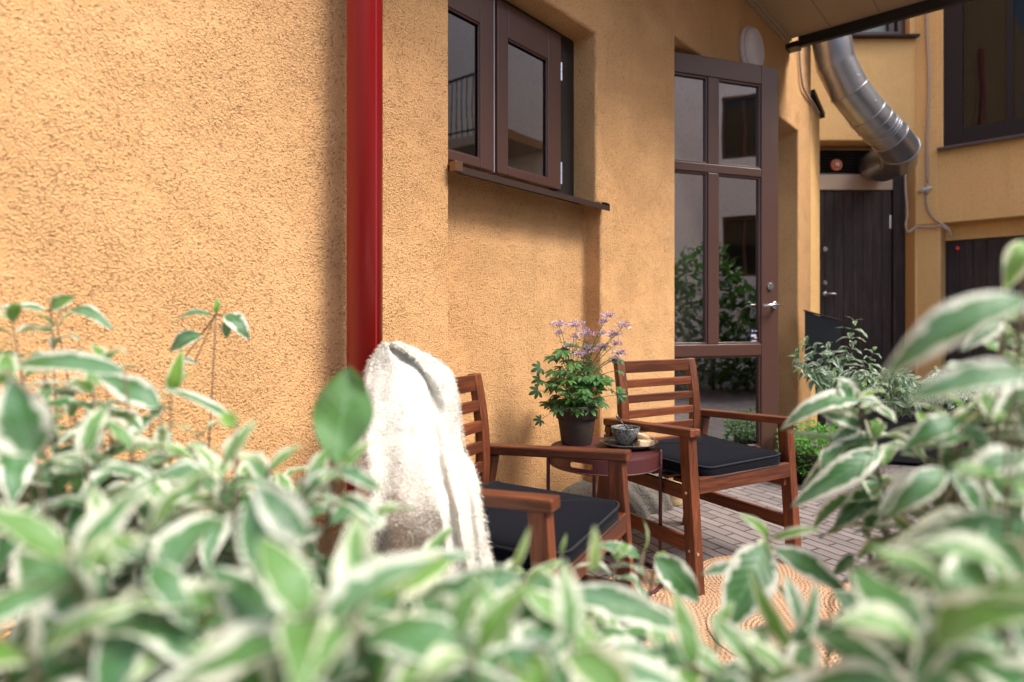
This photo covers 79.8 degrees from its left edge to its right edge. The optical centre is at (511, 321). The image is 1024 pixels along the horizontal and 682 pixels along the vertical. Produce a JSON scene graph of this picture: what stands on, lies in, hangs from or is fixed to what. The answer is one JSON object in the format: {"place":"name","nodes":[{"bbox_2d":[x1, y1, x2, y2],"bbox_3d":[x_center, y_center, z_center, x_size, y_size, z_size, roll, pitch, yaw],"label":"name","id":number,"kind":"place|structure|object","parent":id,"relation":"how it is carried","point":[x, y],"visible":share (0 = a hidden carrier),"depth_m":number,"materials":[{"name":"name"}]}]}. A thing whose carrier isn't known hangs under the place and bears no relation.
{"place":"outdoors","nodes":[
{"label":"outdoors","id":0,"kind":"place"},
{"bbox_2d":[513,418,1023,618],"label":"pavement","id":1,"kind":"structure","parent":0,"point":[726,531],"depth_m":3.05,"materials":[{"name":"brick"}]},
{"bbox_2d":[0,294,415,681],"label":"variegated shrub","id":2,"kind":"object","parent":1,"relation":"on","point":[148,570],"visible":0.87,"depth_m":0.54,"materials":[{"name":"green plant"}]},
{"bbox_2d":[158,511,699,681],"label":"variegated shrub","id":3,"kind":"object","parent":1,"relation":"on","point":[465,626],"visible":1,"depth_m":0.40,"materials":[{"name":"green plant"}]},
{"bbox_2d":[0,0,974,639],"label":"rendered house","id":4,"kind":"structure","parent":1,"relation":"on","point":[648,170],"depth_m":2.28,"materials":[{"name":"orange paint"}]},
{"bbox_2d":[347,0,382,523],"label":"downpipe","id":5,"kind":"object","parent":4,"relation":"attached to","point":[364,178],"depth_m":1.85,"materials":[{"name":"red metal"}]},
{"bbox_2d":[448,0,573,195],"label":"window","id":6,"kind":"structure","parent":4,"relation":"in","point":[511,74],"depth_m":2.78,"materials":[{"name":"brown paint"}]},
{"bbox_2d":[674,51,780,450],"bbox_3d":[1.372,-0.369,4.007,0.930,2.707,0.122,0,0,-18],"label":"door","id":7,"kind":"structure","parent":4,"relation":"in","point":[726,304],"depth_m":4.06,"materials":[{"name":"brown paint"}]},
{"bbox_2d":[738,26,763,65],"bbox_3d":[1.831,-2.058,4.642,0.095,0.358,0.358,0,0,41],"label":"wall lamp","id":8,"kind":"object","parent":4,"relation":"attached to","point":[751,46],"visible":0.78,"depth_m":4.54,"materials":[{"name":"white glass"}]},
{"bbox_2d":[798,51,819,114],"bbox_3d":[2.841,-2.331,5.852,0.022,0.538,0.691,0,0,41],"label":"cable","id":9,"kind":"object","parent":4,"relation":"attached to","point":[803,87],"visible":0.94,"depth_m":5.68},
{"bbox_2d":[455,373,634,625],"bbox_3d":[-0.029,0.612,1.826,0.658,0.862,0.638,0,0,28],"label":"armchair","id":10,"kind":"object","parent":1,"relation":"on","point":[550,518],"visible":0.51,"depth_m":1.78,"materials":[{"name":"brown wood"}]},
{"bbox_2d":[354,340,495,598],"bbox_3d":[-0.233,0.355,1.559,0.337,0.610,0.751,0,0,-17],"label":"wool throw","id":11,"kind":"object","parent":10,"relation":"on","point":[414,454],"visible":0.69,"depth_m":1.54,"materials":[{"name":"white fabric"}]},
{"bbox_2d":[546,437,663,594],"bbox_3d":[0.377,0.775,2.497,0.477,0.524,0.477,0,0,0],"label":"side table","id":12,"kind":"object","parent":1,"relation":"on","point":[644,461],"visible":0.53,"depth_m":2.37,"materials":[{"name":"red metal"}]},
{"bbox_2d":[556,403,597,445],"bbox_3d":[0.274,0.434,2.600,0.177,0.164,0.177,0,0,0],"label":"flower pot","id":13,"kind":"object","parent":12,"relation":"on","point":[575,430],"visible":0.72,"depth_m":2.54,"materials":[{"name":"ceramic"}]},
{"bbox_2d":[528,310,631,426],"bbox_3d":[0.259,0.194,2.582,0.445,0.487,0.373,0,0,32],"label":"flowering plant","id":14,"kind":"object","parent":13,"relation":"in","point":[579,386],"visible":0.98,"depth_m":2.57,"materials":[{"name":"green plant"}]},
{"bbox_2d":[599,436,658,449],"bbox_3d":[0.483,0.504,2.527,0.246,0.024,0.231,0,0,0],"label":"plate","id":15,"kind":"object","parent":12,"relation":"on","point":[612,442],"visible":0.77,"depth_m":2.52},
{"bbox_2d":[611,424,639,444],"bbox_3d":[0.472,0.473,2.545,0.119,0.072,0.119,0,0,0],"label":"cup","id":16,"kind":"object","parent":15,"relation":"on","point":[622,434],"visible":0.98,"depth_m":2.51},
{"bbox_2d":[637,439,650,445],"bbox_3d":[0.533,0.494,2.475,0.056,0.032,0.033,6,-1,-11],"label":"biscuit","id":17,"kind":"object","parent":15,"relation":"on","point":[643,442],"visible":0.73,"depth_m":2.46,"materials":[{"name":"beige food"}]},
{"bbox_2d":[647,439,654,447],"bbox_3d":[0.562,0.495,2.482,0.036,0.035,0.031,6,2,23],"label":"biscuit","id":18,"kind":"object","parent":15,"relation":"on","point":[652,442],"visible":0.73,"depth_m":2.47,"materials":[{"name":"beige food"}]},
{"bbox_2d":[665,478,682,506],"bbox_3d":[0.914,0.950,3.500,0.124,0.180,0.124,0,0,0],"label":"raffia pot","id":19,"kind":"object","parent":1,"relation":"on","point":[676,501],"visible":0.22,"depth_m":3.44,"materials":[{"name":"beige wicker"}]},
{"bbox_2d":[596,358,801,595],"bbox_3d":[0.803,0.612,2.737,0.638,0.862,0.658,0,0,-30],"label":"armchair","id":20,"kind":"object","parent":1,"relation":"on","point":[698,463],"visible":0.78,"depth_m":2.61,"materials":[{"name":"brown wood"}]},
{"bbox_2d":[609,555,849,667],"bbox_3d":[0.920,1.034,2.020,1.335,0.011,1.374,0,0,0],"label":"rug","id":21,"kind":"object","parent":1,"relation":"on","point":[710,602],"visible":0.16,"depth_m":2.26,"materials":[{"name":"wicker"}]},
{"bbox_2d":[646,514,859,681],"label":"variegated shrub","id":22,"kind":"object","parent":1,"relation":"on","point":[749,572],"visible":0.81,"depth_m":0.61,"materials":[{"name":"green plant"}]},
{"bbox_2d":[775,419,840,484],"bbox_3d":[1.966,0.837,3.948,0.503,0.407,0.500,0,0,0],"label":"shrub","id":23,"kind":"object","parent":1,"relation":"on","point":[807,454],"visible":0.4,"depth_m":3.89,"materials":[{"name":"green plant"}]},
{"bbox_2d":[779,241,1023,681],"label":"variegated shrub","id":24,"kind":"object","parent":1,"relation":"on","point":[938,588],"visible":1,"depth_m":0.47,"materials":[{"name":"green plant"}]},
{"bbox_2d":[811,0,1023,410],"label":"courtyard wing","id":25,"kind":"structure","parent":1,"relation":"on","point":[888,283],"depth_m":6.86,"materials":[{"name":"orange paint"}]},
{"bbox_2d":[820,191,891,392],"bbox_3d":[3.955,-0.336,7.089,0.882,2.352,0.122,0,0,0],"label":"door","id":26,"kind":"structure","parent":25,"relation":"in","point":[856,226],"depth_m":7.10,"materials":[{"name":"wood"}]},
{"bbox_2d":[812,34,920,181],"bbox_3d":[3.706,-2.584,6.266,0.762,2.122,2.082,0,0,43],"label":"ventilation duct","id":27,"kind":"object","parent":25,"relation":"attached to","point":[878,124],"visible":0.89,"depth_m":5.92,"materials":[{"name":"metal"}]},
{"bbox_2d":[855,20,904,33],"bbox_3d":[4.095,-3.930,7.012,0.764,1.421,0.075,0,0,0],"label":"window","id":28,"kind":"structure","parent":25,"relation":"in","point":[900,25],"depth_m":6.98,"materials":[{"name":"glass"}]},
{"bbox_2d":[918,183,931,194],"bbox_3d":[4.599,-1.470,6.819,0.051,0.125,0.137,0,0,-37],"label":"junction box","id":29,"kind":"object","parent":25,"relation":"attached to","point":[926,188],"visible":1,"depth_m":6.80,"materials":[{"name":"white plastic"}]},
{"bbox_2d":[904,174,947,232],"bbox_3d":[4.591,-1.328,6.801,0.410,0.677,0.084,0,0,29],"label":"cable","id":30,"kind":"object","parent":25,"relation":"attached to","point":[907,211],"visible":0.97,"depth_m":6.86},
{"bbox_2d":[925,13,929,182],"bbox_3d":[4.615,-2.732,6.805,0.046,2.402,0.026,0,0,44],"label":"cable","id":31,"kind":"object","parent":25,"relation":"attached to","point":[928,86],"visible":0.94,"depth_m":6.80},
{"bbox_2d":[925,195,951,236],"bbox_3d":[4.687,-1.181,6.737,0.240,0.526,0.037,0,0,40],"label":"cable","id":32,"kind":"object","parent":25,"relation":"attached to","point":[932,216],"visible":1,"depth_m":6.76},
{"bbox_2d":[943,0,1023,145],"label":"window","id":33,"kind":"structure","parent":25,"relation":"in","point":[983,40],"depth_m":6.57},
{"bbox_2d":[947,236,1023,410],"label":"garage door","id":34,"kind":"structure","parent":25,"relation":"in","point":[976,267],"depth_m":6.80,"materials":[{"name":"brown wood"}]},
{"bbox_2d":[834,409,1017,464],"bbox_3d":[2.991,0.850,4.516,1.099,0.341,0.330,0,0,19],"label":"planter trough","id":35,"kind":"object","parent":1,"relation":"on","point":[901,422],"visible":0.02,"depth_m":4.42,"materials":[{"name":"black paint"}]},
{"bbox_2d":[787,316,892,413],"bbox_3d":[2.470,0.360,4.530,0.918,0.800,0.420,0,0,-16],"label":"variegated shrub","id":36,"kind":"object","parent":35,"relation":"in","point":[821,378],"visible":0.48,"depth_m":4.49,"materials":[{"name":"green plant"}]},
{"bbox_2d":[879,366,976,417],"bbox_3d":[2.979,0.527,4.395,0.847,0.464,0.502,0,0,0],"label":"variegated shrub","id":37,"kind":"object","parent":35,"relation":"in","point":[902,390],"visible":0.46,"depth_m":4.29,"materials":[{"name":"green plant"}]},
{"bbox_2d":[803,310,842,433],"bbox_3d":[2.751,0.468,5.422,0.302,1.144,0.342,0,0,27],"label":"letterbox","id":38,"kind":"object","parent":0,"point":[819,329],"visible":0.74,"depth_m":5.30,"materials":[{"name":"black paint"}]},
{"bbox_3d":[0.556,0.493,2.506,0.035,0.041,0.041,0,0,38],"label":"biscuit","id":39,"kind":"object","parent":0,"visible":0},
{"bbox_2d":[637,433,650,439],"bbox_3d":[0.540,0.473,2.505,0.062,0.026,0.031,16,8,28],"label":"biscuit","id":40,"kind":"object","parent":39,"relation":"on","point":[641,436],"visible":0.88,"depth_m":2.50,"materials":[{"name":"beige food"}]}
]}

